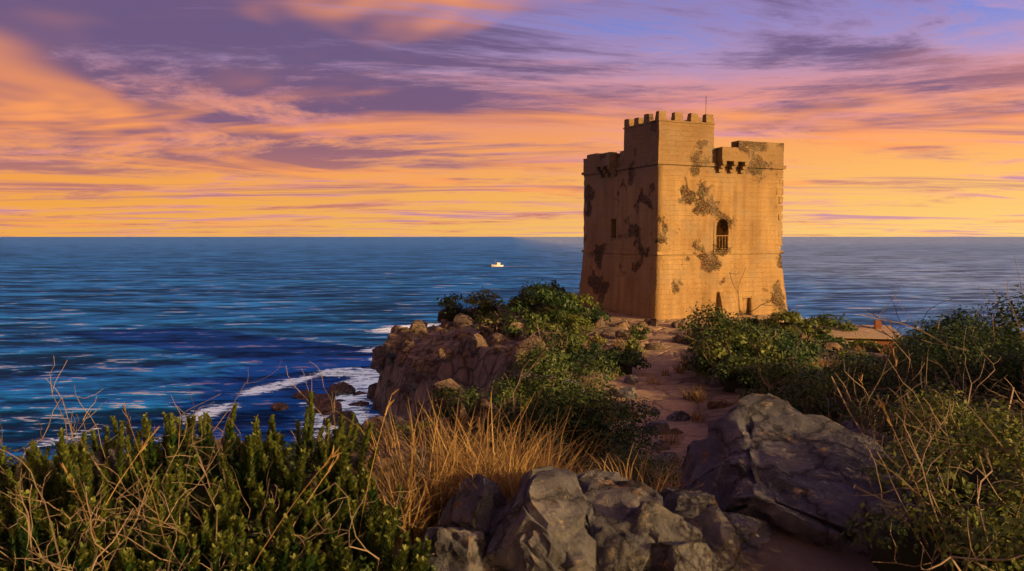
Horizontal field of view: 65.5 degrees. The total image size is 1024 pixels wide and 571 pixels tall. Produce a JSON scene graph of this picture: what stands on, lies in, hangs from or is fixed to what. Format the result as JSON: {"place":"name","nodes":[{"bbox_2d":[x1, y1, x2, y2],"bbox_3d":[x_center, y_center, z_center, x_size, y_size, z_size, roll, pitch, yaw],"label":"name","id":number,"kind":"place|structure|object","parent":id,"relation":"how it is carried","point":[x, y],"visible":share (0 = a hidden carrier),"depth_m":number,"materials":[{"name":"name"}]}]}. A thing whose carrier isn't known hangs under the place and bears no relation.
{"place":"outdoors","nodes":[
{"label":"outdoors","id":0,"kind":"place"},
{"bbox_2d":[11,303,895,570],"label":"headland terrain","id":1,"kind":"structure","parent":0,"point":[780,550],"depth_m":36.31,"materials":[{"name":"brown soil"}]},
{"bbox_2d":[207,436,445,526],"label":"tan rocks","id":2,"kind":"object","parent":1,"relation":"on","point":[377,464],"visible":0.12,"depth_m":4.64,"materials":[{"name":"brown stone"}]},
{"bbox_2d":[55,371,949,570],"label":"rocks","id":3,"kind":"object","parent":1,"relation":"on","point":[756,457],"visible":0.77,"depth_m":4.05,"materials":[{"name":"grey stone"}]},
{"bbox_2d":[0,415,1014,570],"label":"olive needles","id":4,"kind":"object","parent":1,"relation":"on","point":[335,565],"visible":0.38,"depth_m":3.84,"materials":[{"name":"green plant"}]},
{"bbox_2d":[0,279,1023,570],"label":"bushes","id":5,"kind":"object","parent":1,"relation":"on","point":[532,383],"visible":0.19,"depth_m":20.42,"materials":[{"name":"green plant"}]},
{"bbox_2d":[0,279,1023,570],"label":"bushes","id":6,"kind":"object","parent":1,"relation":"on","point":[1010,365],"visible":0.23,"depth_m":20.70,"materials":[{"name":"green plant"}]},
{"bbox_2d":[0,257,1023,570],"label":"bare twigs","id":7,"kind":"object","parent":1,"relation":"on","point":[408,491],"visible":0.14,"depth_m":3.80,"materials":[{"name":"brown plant"}]},
{"bbox_2d":[0,407,1023,570],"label":"shrub","id":8,"kind":"object","parent":1,"relation":"on","point":[281,562],"depth_m":3.79,"materials":[{"name":"green plant"}]},
{"bbox_2d":[1,300,1023,570],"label":"shrub","id":9,"kind":"object","parent":1,"relation":"on","point":[907,556],"visible":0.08,"depth_m":5.27,"materials":[{"name":"green plant"}]},
{"bbox_2d":[0,391,1023,570],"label":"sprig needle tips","id":10,"kind":"object","parent":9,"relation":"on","point":[64,451],"visible":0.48,"depth_m":3.84,"materials":[{"name":"green plant"}]},
{"bbox_2d":[0,282,1023,570],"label":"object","id":11,"kind":"object","parent":9,"relation":"on","point":[1010,436],"visible":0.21,"depth_m":4.15,"materials":[{"name":"green plant"}]},
{"bbox_2d":[8,328,1023,570],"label":"dry grass tufts","id":12,"kind":"object","parent":1,"relation":"on","point":[496,472],"visible":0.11,"depth_m":4.62,"materials":[{"name":"brown plant"}]},
{"bbox_2d":[126,328,1008,535],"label":"green grass tufts","id":13,"kind":"object","parent":1,"relation":"on","point":[509,368],"visible":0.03,"depth_m":4.74,"materials":[{"name":"green plant"}]},
{"bbox_2d":[270,301,888,474],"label":"rocks","id":14,"kind":"object","parent":1,"relation":"on","point":[399,348],"visible":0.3,"depth_m":45.61,"materials":[{"name":"brown stone"}]},
{"bbox_2d":[330,321,1023,477],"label":"dry shrub leaves","id":15,"kind":"object","parent":1,"relation":"on","point":[1014,402],"visible":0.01,"depth_m":6.02,"materials":[{"name":"brown plant"}]},
{"bbox_2d":[578,111,787,319],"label":"tower","id":16,"kind":"structure","parent":1,"relation":"on","point":[681,216],"depth_m":56.76,"materials":[{"name":"stone"}]},
{"bbox_2d":[819,320,901,351],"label":"stone slab","id":17,"kind":"structure","parent":1,"relation":"on","point":[863,332],"depth_m":54.41,"materials":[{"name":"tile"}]},
{"bbox_2d":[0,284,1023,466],"bbox_3d":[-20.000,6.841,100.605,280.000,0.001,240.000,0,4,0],"label":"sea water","id":18,"kind":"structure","parent":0,"point":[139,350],"depth_m":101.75,"materials":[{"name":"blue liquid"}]},
{"bbox_2d":[0,237,1023,291],"bbox_3d":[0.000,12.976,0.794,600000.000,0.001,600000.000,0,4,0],"label":"sea","id":19,"kind":"structure","parent":0,"point":[985,262],"depth_m":437.45,"materials":[{"name":"blue liquid"}]},
{"bbox_2d":[491,260,502,266],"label":"fishing boat","id":20,"kind":"object","parent":19,"relation":"on","point":[497,265],"visible":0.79,"depth_m":347.05,"materials":[{"name":"white"}]},
{"bbox_2d":[0,0,1023,236],"label":"sky","id":21,"kind":"structure","parent":0,"point":[119,118],"materials":[{"name":"orange"}]}
]}

